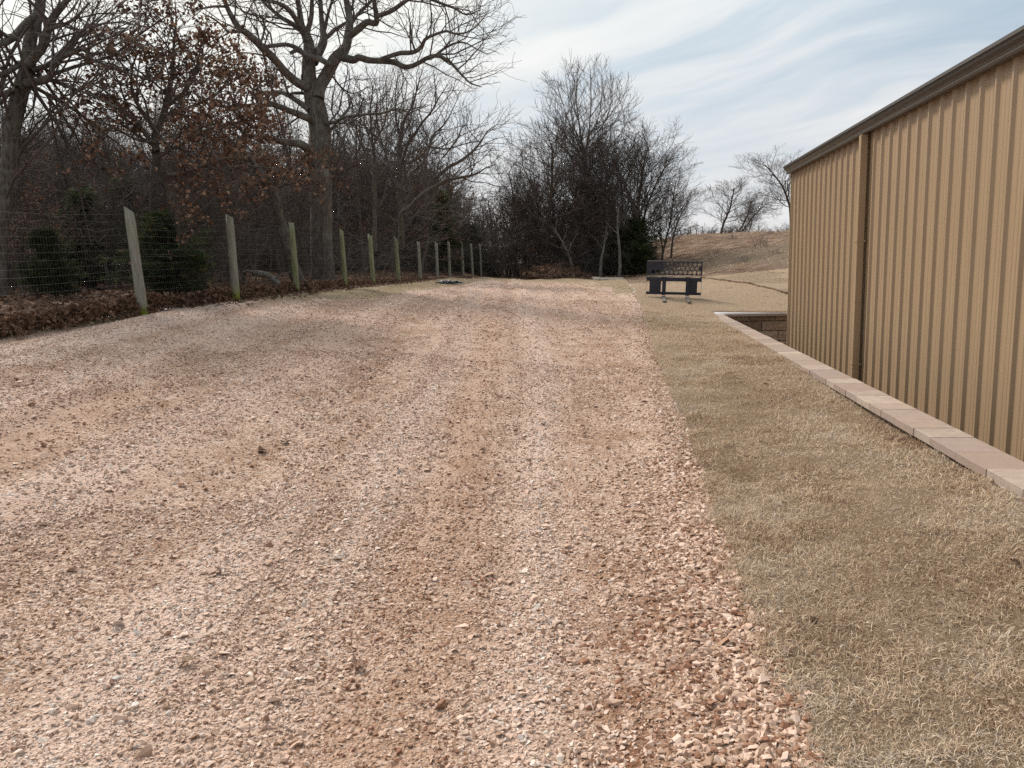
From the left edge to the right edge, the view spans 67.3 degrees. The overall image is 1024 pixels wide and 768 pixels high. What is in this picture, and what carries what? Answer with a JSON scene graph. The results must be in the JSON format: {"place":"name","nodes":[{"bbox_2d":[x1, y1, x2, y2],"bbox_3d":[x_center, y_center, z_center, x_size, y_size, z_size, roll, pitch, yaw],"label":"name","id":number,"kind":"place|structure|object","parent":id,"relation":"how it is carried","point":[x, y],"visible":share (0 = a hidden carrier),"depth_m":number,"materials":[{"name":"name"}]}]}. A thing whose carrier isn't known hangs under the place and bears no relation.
{"place":"outdoors","nodes":[
{"label":"outdoors","id":0,"kind":"place"},
{"bbox_2d":[0,269,474,329],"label":"woodland floor","id":1,"kind":"structure","parent":0,"point":[122,294],"depth_m":13.16,"materials":[{"name":"brown plant"}]},
{"bbox_2d":[7,210,44,293],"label":"leafy oak","id":2,"kind":"object","parent":1,"relation":"on","point":[13,287],"visible":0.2,"depth_m":14.64,"materials":[{"name":"brown plant"}]},
{"bbox_2d":[0,62,59,291],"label":"bare tree","id":3,"kind":"object","parent":1,"relation":"on","point":[21,287],"visible":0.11,"depth_m":14.62,"materials":[{"name":"brown plant"}]},
{"bbox_2d":[7,180,67,297],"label":"leafy oak","id":4,"kind":"object","parent":1,"relation":"on","point":[25,224],"visible":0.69,"depth_m":12.90,"materials":[{"name":"brown plant"}]},
{"bbox_2d":[7,142,79,267],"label":"leafy oak","id":5,"kind":"object","parent":1,"relation":"on","point":[40,157],"visible":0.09,"depth_m":24.40,"materials":[{"name":"brown plant"}]},
{"bbox_2d":[0,106,93,202],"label":"bare tree","id":6,"kind":"object","parent":1,"relation":"on","point":[52,147],"visible":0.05,"depth_m":30.65,"materials":[{"name":"brown plant"}]},
{"bbox_2d":[8,223,89,296],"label":"cedar tree","id":7,"kind":"object","parent":1,"relation":"on","point":[54,274],"visible":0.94,"depth_m":13.04,"materials":[{"name":"green plant"}]},
{"bbox_2d":[16,172,96,259],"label":"leafy oak","id":8,"kind":"object","parent":1,"relation":"on","point":[49,221],"visible":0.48,"depth_m":14.78,"materials":[{"name":"brown plant"}]},
{"bbox_2d":[9,160,113,284],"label":"bare tree","id":9,"kind":"object","parent":1,"relation":"on","point":[29,171],"visible":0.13,"depth_m":17.44,"materials":[{"name":"brown plant"}]},
{"bbox_2d":[39,159,113,283],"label":"bare tree","id":10,"kind":"object","parent":1,"relation":"on","point":[64,188],"visible":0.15,"depth_m":17.55,"materials":[{"name":"brown plant"}]},
{"bbox_2d":[44,185,131,288],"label":"cedar tree","id":11,"kind":"object","parent":1,"relation":"on","point":[80,210],"visible":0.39,"depth_m":16.23,"materials":[{"name":"green plant"}]},
{"bbox_2d":[57,105,138,187],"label":"bare tree","id":12,"kind":"object","parent":1,"relation":"on","point":[101,146],"visible":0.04,"depth_m":30.11,"materials":[{"name":"brown plant"}]},
{"bbox_2d":[49,90,155,211],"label":"bare tree","id":13,"kind":"object","parent":1,"relation":"on","point":[108,151],"visible":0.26,"depth_m":25.51,"materials":[{"name":"brown plant"}]},
{"bbox_2d":[0,0,236,295],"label":"oak tree","id":14,"kind":"object","parent":1,"relation":"on","point":[31,53],"visible":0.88,"depth_m":11.86,"materials":[{"name":"brown plant"}]},
{"bbox_2d":[70,172,185,289],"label":"bare tree","id":15,"kind":"object","parent":1,"relation":"on","point":[108,239],"visible":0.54,"depth_m":15.66,"materials":[{"name":"brown plant"}]},
{"bbox_2d":[98,173,158,282],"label":"cedar tree","id":16,"kind":"object","parent":1,"relation":"on","point":[129,198],"visible":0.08,"depth_m":19.12,"materials":[{"name":"green plant"}]},
{"bbox_2d":[99,136,189,257],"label":"bare tree","id":17,"kind":"object","parent":1,"relation":"on","point":[145,182],"visible":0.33,"depth_m":18.74,"materials":[{"name":"brown wood"}]},
{"bbox_2d":[136,70,179,286],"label":"bare tree","id":18,"kind":"object","parent":1,"relation":"on","point":[151,181],"visible":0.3,"depth_m":15.63,"materials":[{"name":"brown plant"}]},
{"bbox_2d":[91,207,226,297],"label":"cedar tree","id":19,"kind":"object","parent":1,"relation":"on","point":[146,240],"visible":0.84,"depth_m":13.43,"materials":[{"name":"green plant"}]},
{"bbox_2d":[38,0,318,277],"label":"leafy oak","id":20,"kind":"object","parent":1,"relation":"on","point":[156,137],"visible":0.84,"depth_m":12.97,"materials":[{"name":"brown plant"}]},
{"bbox_2d":[122,145,243,278],"bbox_3d":[-7.819,-4.117,18.819,3.024,3.554,2.204,4,10,32],"label":"bare tree","id":21,"kind":"object","parent":1,"relation":"on","point":[158,180],"visible":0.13,"depth_m":18.73,"materials":[{"name":"brown plant"}]},
{"bbox_2d":[137,94,230,193],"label":"bare tree","id":22,"kind":"object","parent":1,"relation":"on","point":[178,142],"visible":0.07,"depth_m":31.42,"materials":[{"name":"brown plant"}]},
{"bbox_2d":[129,89,253,222],"bbox_3d":[-12.848,-8.601,32.726,5.708,8.076,5.441,5,11,37],"label":"bare tree","id":23,"kind":"object","parent":1,"relation":"on","point":[186,133],"visible":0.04,"depth_m":32.15,"materials":[{"name":"brown plant"}]},
{"bbox_2d":[151,145,251,280],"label":"bare tree","id":24,"kind":"object","parent":1,"relation":"on","point":[207,211],"visible":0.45,"depth_m":15.73,"materials":[{"name":"brown plant"}]},
{"bbox_2d":[182,150,287,269],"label":"bare tree","id":25,"kind":"object","parent":1,"relation":"on","point":[240,206],"visible":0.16,"depth_m":23.07,"materials":[{"name":"brown plant"}]},
{"bbox_2d":[133,26,348,281],"bbox_3d":[-6.568,-5.304,18.343,4.892,6.273,4.121,-8,11,-35],"label":"leafy oak","id":26,"kind":"object","parent":1,"relation":"on","point":[274,194],"visible":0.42,"depth_m":18.27,"materials":[{"name":"brown plant"}]},
{"bbox_2d":[192,167,294,281],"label":"bare tree","id":27,"kind":"object","parent":1,"relation":"on","point":[256,226],"visible":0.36,"depth_m":19.47,"materials":[{"name":"brown plant"}]},
{"bbox_2d":[0,207,490,316],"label":"wire fence","id":28,"kind":"object","parent":1,"relation":"on","point":[136,264],"visible":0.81,"depth_m":14.22,"materials":[{"name":"grey metal"}]},
{"bbox_2d":[221,115,308,275],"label":"leafy oak","id":29,"kind":"object","parent":1,"relation":"on","point":[277,263],"visible":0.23,"depth_m":27.69,"materials":[{"name":"brown plant"}]},
{"bbox_2d":[230,132,308,271],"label":"leafy oak","id":30,"kind":"object","parent":1,"relation":"on","point":[280,248],"visible":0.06,"depth_m":34.04,"materials":[{"name":"brown plant"}]},
{"bbox_2d":[244,187,298,272],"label":"bare tree","id":31,"kind":"object","parent":1,"relation":"on","point":[272,252],"visible":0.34,"depth_m":23.61,"materials":[{"name":"brown plant"}]},
{"bbox_2d":[236,4,308,275],"bbox_3d":[-8.545,-8.731,27.622,1.989,10.094,2.881,-1,9,4],"label":"bare tree","id":32,"kind":"object","parent":1,"relation":"on","point":[276,111],"visible":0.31,"depth_m":27.32,"materials":[{"name":"brown plant"}]},
{"bbox_2d":[234,132,336,269],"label":"bare tree","id":33,"kind":"object","parent":1,"relation":"on","point":[272,220],"visible":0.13,"depth_m":33.83,"materials":[{"name":"brown wood"}]},
{"bbox_2d":[265,162,327,260],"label":"bare tree","id":34,"kind":"object","parent":1,"relation":"on","point":[301,219],"visible":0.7,"depth_m":19.96,"materials":[{"name":"brown plant"}]},
{"bbox_2d":[286,143,362,259],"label":"leafy oak","id":35,"kind":"object","parent":1,"relation":"on","point":[338,189],"visible":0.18,"depth_m":33.41,"materials":[{"name":"brown plant"}]},
{"bbox_2d":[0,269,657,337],"bbox_3d":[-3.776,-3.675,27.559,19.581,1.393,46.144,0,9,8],"label":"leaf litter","id":36,"kind":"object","parent":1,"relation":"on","point":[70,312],"visible":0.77,"depth_m":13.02,"materials":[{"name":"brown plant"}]},
{"bbox_2d":[243,270,289,284],"bbox_3d":[-5.479,-2.304,17.236,1.120,0.543,0.180,0,9,11],"label":"fallen log","id":37,"kind":"object","parent":36,"relation":"on","point":[269,276],"visible":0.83,"depth_m":17.17,"materials":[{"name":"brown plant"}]},
{"bbox_2d":[336,38,479,245],"bbox_3d":[-4.014,-9.940,31.562,4.395,8.416,6.189,-9,11,-41],"label":"oak tree","id":38,"kind":"object","parent":36,"relation":"on","point":[412,136],"visible":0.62,"depth_m":31.28,"materials":[{"name":"brown plant"}]},
{"bbox_2d":[333,67,522,246],"bbox_3d":[-2.949,-8.171,27.387,7.203,6.416,5.812,0,9,8],"label":"oak tree","id":39,"kind":"object","parent":36,"relation":"on","point":[432,187],"visible":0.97,"depth_m":27.55,"materials":[{"name":"brown wood"}]},
{"bbox_2d":[282,83,389,230],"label":"bare tree","id":40,"kind":"object","parent":1,"relation":"on","point":[335,176],"visible":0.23,"depth_m":33.53,"materials":[{"name":"brown plant"}]},
{"bbox_2d":[146,0,526,279],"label":"oak tree","id":41,"kind":"object","parent":1,"relation":"on","point":[310,85],"visible":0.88,"depth_m":20.62,"materials":[{"name":"brown plant"}]},
{"bbox_2d":[329,89,350,239],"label":"bare tree","id":42,"kind":"object","parent":1,"relation":"on","point":[334,159],"visible":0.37,"depth_m":27.88,"materials":[{"name":"brown wood"}]},
{"bbox_2d":[0,63,697,294],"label":"undergrowth","id":43,"kind":"object","parent":1,"relation":"on","point":[492,264],"visible":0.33,"depth_m":36.25,"materials":[{"name":"brown plant"}]},
{"bbox_2d":[299,101,399,267],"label":"bare tree","id":44,"kind":"object","parent":1,"relation":"on","point":[348,157],"visible":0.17,"depth_m":40.30,"materials":[{"name":"brown plant"}]},
{"bbox_2d":[336,87,371,275],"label":"bare tree","id":45,"kind":"object","parent":1,"relation":"on","point":[357,193],"visible":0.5,"depth_m":28.24,"materials":[{"name":"brown wood"}]},
{"bbox_2d":[330,130,391,269],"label":"bare tree","id":46,"kind":"object","parent":1,"relation":"on","point":[357,218],"visible":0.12,"depth_m":41.63,"materials":[{"name":"brown wood"}]},
{"bbox_2d":[306,46,419,255],"bbox_3d":[-4.814,-7.369,24.275,3.997,6.765,4.032,0,9,8],"label":"oak tree","id":47,"kind":"object","parent":1,"relation":"on","point":[375,211],"visible":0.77,"depth_m":24.44,"materials":[{"name":"brown plant"}]},
{"bbox_2d":[333,148,415,270],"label":"leafy oak","id":48,"kind":"object","parent":1,"relation":"on","point":[365,223],"visible":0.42,"depth_m":35.14,"materials":[{"name":"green plant"}]},
{"bbox_2d":[339,145,453,269],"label":"bare tree","id":49,"kind":"object","parent":1,"relation":"on","point":[414,211],"visible":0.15,"depth_m":41.61,"materials":[{"name":"brown plant"}]},
{"bbox_2d":[343,99,457,272],"bbox_3d":[-5.116,-8.657,34.189,5.229,7.761,5.486,1,9,15],"label":"bare tree","id":50,"kind":"object","parent":1,"relation":"on","point":[394,227],"visible":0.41,"depth_m":33.79,"materials":[{"name":"brown wood"}]},
{"bbox_2d":[368,140,460,267],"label":"leafy oak","id":51,"kind":"object","parent":1,"relation":"on","point":[412,189],"visible":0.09,"depth_m":42.17,"materials":[{"name":"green plant"}]},
{"bbox_2d":[344,151,495,270],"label":"bare tree","id":52,"kind":"object","parent":1,"relation":"on","point":[449,204],"visible":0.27,"depth_m":42.14,"materials":[{"name":"brown plant"}]},
{"bbox_2d":[389,166,462,272],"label":"leafy oak","id":53,"kind":"object","parent":1,"relation":"on","point":[425,247],"visible":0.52,"depth_m":35.56,"materials":[{"name":"brown plant"}]},
{"bbox_2d":[421,189,466,272],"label":"cedar tree","id":54,"kind":"object","parent":1,"relation":"on","point":[453,243],"visible":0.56,"depth_m":38.81,"materials":[{"name":"green plant"}]},
{"bbox_2d":[0,277,805,767],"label":"gravel drive","id":55,"kind":"structure","parent":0,"point":[592,355],"depth_m":4.67,"materials":[{"name":"beige gravel"}]},
{"bbox_2d":[0,278,836,767],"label":"gravel stones","id":56,"kind":"object","parent":55,"relation":"on","point":[746,674],"visible":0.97,"depth_m":3.93,"materials":[{"name":"beige gravel"}]},
{"bbox_2d":[515,260,601,279],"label":"brush pile","id":57,"kind":"object","parent":55,"relation":"on","point":[547,271],"visible":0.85,"depth_m":44.29,"materials":[{"name":"brown plant"}]},
{"bbox_2d":[588,213,613,276],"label":"bare tree","id":58,"kind":"object","parent":55,"relation":"on","point":[601,256],"visible":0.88,"depth_m":44.95,"materials":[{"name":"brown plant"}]},
{"bbox_2d":[625,242,788,311],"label":"lawn slope","id":59,"kind":"structure","parent":0,"point":[761,255],"depth_m":23.21,"materials":[{"name":"beige plant"}]},
{"bbox_2d":[79,230,1023,767],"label":"grass","id":60,"kind":"structure","parent":59,"relation":"on","point":[961,482],"depth_m":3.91,"materials":[{"name":"beige plant"}]},
{"bbox_2d":[646,260,702,301],"bbox_3d":[4.198,-2.664,19.874,1.436,0.962,1.120,3,13,10],"label":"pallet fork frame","id":61,"kind":"object","parent":59,"relation":"on","point":[655,286],"visible":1,"depth_m":20.32,"materials":[{"name":"black paint"}]},
{"bbox_2d":[629,231,788,274],"bbox_3d":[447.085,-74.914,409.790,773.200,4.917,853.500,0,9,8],"label":"hill","id":62,"kind":"structure","parent":0,"point":[740,241],"depth_m":51.94,"materials":[{"name":"brown plant"}]},
{"bbox_2d":[576,120,680,242],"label":"bare tree","id":63,"kind":"object","parent":62,"relation":"on","point":[628,196],"visible":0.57,"depth_m":46.30,"materials":[{"name":"brown plant"}]},
{"bbox_2d":[605,216,666,274],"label":"cedar tree","id":64,"kind":"object","parent":62,"relation":"on","point":[641,247],"visible":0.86,"depth_m":46.09,"materials":[{"name":"green plant"}]},
{"bbox_2d":[574,106,705,273],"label":"bare tree","id":65,"kind":"object","parent":62,"relation":"on","point":[650,168],"visible":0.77,"depth_m":46.51,"materials":[{"name":"brown wood"}]},
{"bbox_2d":[615,138,702,230],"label":"bare tree","id":66,"kind":"object","parent":62,"relation":"on","point":[648,199],"visible":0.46,"depth_m":48.85,"materials":[{"name":"brown plant"}]},
{"bbox_2d":[636,181,687,268],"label":"bare tree","id":67,"kind":"object","parent":62,"relation":"on","point":[661,223],"visible":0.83,"depth_m":46.72,"materials":[{"name":"brown plant"}]},
{"bbox_2d":[646,155,704,265],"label":"bare tree","id":68,"kind":"object","parent":62,"relation":"on","point":[674,196],"visible":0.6,"depth_m":48.53,"materials":[{"name":"brown plant"}]},
{"bbox_2d":[657,184,710,257],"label":"bare tree","id":69,"kind":"object","parent":62,"relation":"on","point":[685,217],"visible":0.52,"depth_m":50.81,"materials":[{"name":"brown plant"}]},
{"bbox_2d":[694,175,767,232],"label":"bare tree","id":70,"kind":"object","parent":62,"relation":"on","point":[727,213],"visible":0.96,"depth_m":68.64,"materials":[{"name":"brown plant"}]},
{"bbox_2d":[738,201,760,231],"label":"bare tree","id":71,"kind":"object","parent":62,"relation":"on","point":[752,214],"visible":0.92,"depth_m":69.43,"materials":[{"name":"plant"}]},
{"bbox_2d":[728,185,785,231],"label":"bare tree","id":72,"kind":"object","parent":62,"relation":"on","point":[764,212],"visible":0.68,"depth_m":72.60,"materials":[{"name":"plant"}]},
{"bbox_2d":[733,144,803,225],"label":"bare tree","id":73,"kind":"object","parent":62,"relation":"on","point":[780,183],"visible":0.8,"depth_m":56.37,"materials":[{"name":"brown wood"}]},
{"bbox_2d":[699,268,787,293],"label":"lawn","id":74,"kind":"structure","parent":0,"point":[777,280],"depth_m":27.16,"materials":[{"name":"beige plant"}]},
{"bbox_3d":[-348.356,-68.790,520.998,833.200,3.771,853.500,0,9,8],"label":"woodland floor","id":75,"kind":"structure","parent":0,"visible":0},
{"bbox_2d":[237,95,348,213],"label":"bare tree","id":76,"kind":"object","parent":75,"relation":"on","point":[290,120],"visible":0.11,"depth_m":45.28,"materials":[{"name":"brown plant"}]},
{"bbox_2d":[386,119,496,269],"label":"bare tree","id":77,"kind":"object","parent":75,"relation":"on","point":[471,185],"visible":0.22,"depth_m":48.08,"materials":[{"name":"brown wood"}]},
{"bbox_2d":[121,148,789,274],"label":"distant woods","id":78,"kind":"object","parent":75,"relation":"on","point":[730,230],"visible":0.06,"depth_m":79.08,"materials":[{"name":"brown plant"}]},
{"bbox_2d":[453,224,497,272],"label":"cedar tree","id":79,"kind":"object","parent":75,"relation":"on","point":[474,237],"visible":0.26,"depth_m":48.72,"materials":[{"name":"green plant"}]},
{"bbox_2d":[464,189,506,272],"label":"bare tree","id":80,"kind":"object","parent":75,"relation":"on","point":[482,210],"visible":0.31,"depth_m":50.55,"materials":[{"name":"brown plant"}]},
{"bbox_2d":[479,188,532,276],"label":"bare tree","id":81,"kind":"object","parent":75,"relation":"on","point":[511,248],"visible":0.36,"depth_m":49.31,"materials":[{"name":"brown plant"}]},
{"bbox_2d":[478,135,551,267],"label":"bare tree","id":82,"kind":"object","parent":75,"relation":"on","point":[513,183],"visible":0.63,"depth_m":47.68,"materials":[{"name":"brown plant"}]},
{"bbox_2d":[489,174,549,276],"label":"bare tree","id":83,"kind":"object","parent":75,"relation":"on","point":[522,214],"visible":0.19,"depth_m":49.12,"materials":[{"name":"brown plant"}]},
{"bbox_2d":[490,143,560,253],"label":"bare tree","id":84,"kind":"object","parent":75,"relation":"on","point":[529,184],"visible":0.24,"depth_m":48.86,"materials":[{"name":"brown wood"}]},
{"bbox_2d":[501,196,551,268],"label":"leafy oak","id":85,"kind":"object","parent":75,"relation":"on","point":[532,249],"visible":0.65,"depth_m":46.75,"materials":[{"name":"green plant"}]},
{"bbox_2d":[507,182,562,262],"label":"leafy oak","id":86,"kind":"object","parent":75,"relation":"on","point":[531,194],"visible":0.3,"depth_m":47.35,"materials":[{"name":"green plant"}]},
{"bbox_2d":[512,141,571,262],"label":"bare tree","id":87,"kind":"object","parent":75,"relation":"on","point":[546,180],"visible":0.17,"depth_m":51.08,"materials":[{"name":"brown plant"}]},
{"bbox_2d":[489,107,618,265],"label":"bare tree","id":88,"kind":"object","parent":75,"relation":"on","point":[555,170],"visible":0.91,"depth_m":44.90,"materials":[{"name":"brown wood"}]},
{"bbox_2d":[491,162,634,267],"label":"bare tree","id":89,"kind":"object","parent":75,"relation":"on","point":[541,221],"visible":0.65,"depth_m":46.05,"materials":[{"name":"brown plant"}]},
{"bbox_2d":[548,218,579,267],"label":"bare tree","id":90,"kind":"object","parent":75,"relation":"on","point":[553,229],"visible":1,"depth_m":44.51,"materials":[{"name":"grey plant"}]},
{"bbox_2d":[548,189,600,258],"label":"leafy oak","id":91,"kind":"object","parent":75,"relation":"on","point":[564,230],"visible":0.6,"depth_m":46.20,"materials":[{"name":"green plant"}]},
{"bbox_2d":[538,160,615,269],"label":"bare tree","id":92,"kind":"object","parent":75,"relation":"on","point":[595,199],"visible":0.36,"depth_m":46.26,"materials":[{"name":"brown plant"}]},
{"bbox_2d":[524,100,644,237],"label":"bare tree","id":93,"kind":"object","parent":75,"relation":"on","point":[599,171],"visible":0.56,"depth_m":46.09,"materials":[{"name":"brown plant"}]},
{"bbox_2d":[545,163,625,269],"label":"leafy oak","id":94,"kind":"object","parent":75,"relation":"on","point":[576,190],"visible":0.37,"depth_m":46.33,"materials":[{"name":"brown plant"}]},
{"bbox_2d":[522,50,650,254],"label":"pale tree","id":95,"kind":"object","parent":75,"relation":"on","point":[573,88],"visible":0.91,"depth_m":46.14,"materials":[{"name":"grey plant"}]},
{"bbox_2d":[538,117,637,266],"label":"bare tree","id":96,"kind":"object","parent":75,"relation":"on","point":[599,143],"visible":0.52,"depth_m":45.93,"materials":[{"name":"brown wood"}]},
{"bbox_2d":[553,176,635,271],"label":"bare tree","id":97,"kind":"object","parent":75,"relation":"on","point":[588,230],"visible":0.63,"depth_m":45.60,"materials":[{"name":"brown plant"}]},
{"bbox_2d":[570,180,620,276],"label":"bare tree","id":98,"kind":"object","parent":75,"relation":"on","point":[596,247],"visible":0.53,"depth_m":45.83,"materials":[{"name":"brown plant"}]},
{"bbox_2d":[566,130,656,270],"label":"bare tree","id":99,"kind":"object","parent":75,"relation":"on","point":[624,144],"visible":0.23,"depth_m":48.56,"materials":[{"name":"brown wood"}]},
{"bbox_2d":[598,195,626,275],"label":"bare tree","id":100,"kind":"object","parent":75,"relation":"on","point":[617,242],"visible":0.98,"depth_m":44.62,"materials":[{"name":"grey plant"}]},
{"bbox_2d":[590,228,640,275],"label":"cedar tree","id":101,"kind":"object","parent":75,"relation":"on","point":[628,266],"visible":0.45,"depth_m":46.41,"materials":[{"name":"green plant"}]},
{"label":"ground","id":102,"kind":"structure","parent":0,"visible":0},
{"bbox_2d":[716,312,1023,498],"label":"retaining wall","id":103,"kind":"structure","parent":102,"relation":"on","point":[769,331],"depth_m":6.25,"materials":[{"name":"stone"}]},
{"bbox_2d":[783,25,1023,461],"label":"metal building","id":104,"kind":"structure","parent":102,"relation":"on","point":[906,262],"depth_m":8.38,"materials":[{"name":"brown metal"}]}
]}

